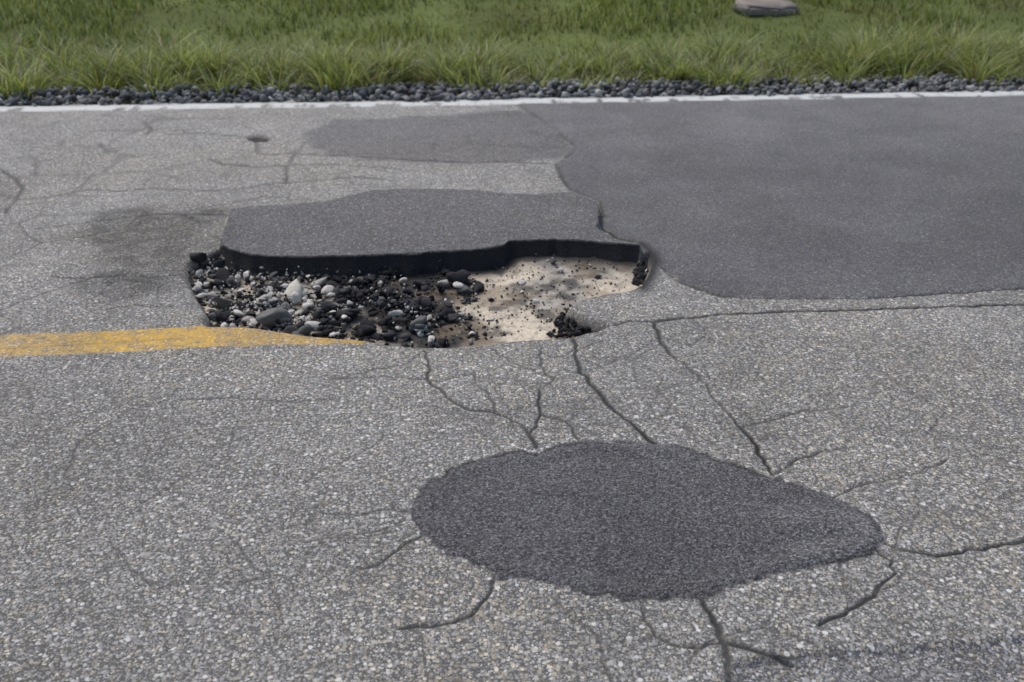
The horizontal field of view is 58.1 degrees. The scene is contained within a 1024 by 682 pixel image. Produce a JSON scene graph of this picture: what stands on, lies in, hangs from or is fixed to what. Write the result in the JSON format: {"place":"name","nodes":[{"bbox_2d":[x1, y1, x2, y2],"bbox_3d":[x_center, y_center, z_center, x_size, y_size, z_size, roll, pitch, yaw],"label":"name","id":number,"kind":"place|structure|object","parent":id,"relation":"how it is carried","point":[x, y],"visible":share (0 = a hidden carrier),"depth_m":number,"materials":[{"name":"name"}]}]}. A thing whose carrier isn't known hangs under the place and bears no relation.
{"place":"outdoors","nodes":[
{"label":"outdoors","id":0,"kind":"place"},
{"bbox_2d":[0,0,1023,105],"bbox_3d":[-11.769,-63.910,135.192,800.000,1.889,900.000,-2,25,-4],"label":"ground","id":1,"kind":"structure","parent":0,"point":[157,16],"depth_m":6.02,"materials":[{"name":"plant"}]},
{"bbox_2d":[0,84,1023,681],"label":"road surface","id":2,"kind":"object","parent":1,"relation":"on","point":[764,422],"visible":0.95,"depth_m":1.82,"materials":[{"name":"grey asphalt"}]},
{"bbox_2d":[187,252,648,347],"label":"gravel","id":3,"kind":"structure","parent":2,"relation":"on","point":[279,313],"depth_m":2.30,"materials":[{"name":"grey gravel"}]},
{"bbox_2d":[0,71,1023,105],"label":"shoulder gravel","id":4,"kind":"structure","parent":1,"relation":"on","point":[565,89],"depth_m":4.78,"materials":[{"name":"grey gravel"}]},
{"bbox_2d":[733,0,798,15],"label":"field stone","id":5,"kind":"object","parent":1,"relation":"on","point":[763,7],"visible":0.99,"depth_m":6.22,"materials":[{"name":"grey stone"}]}
]}

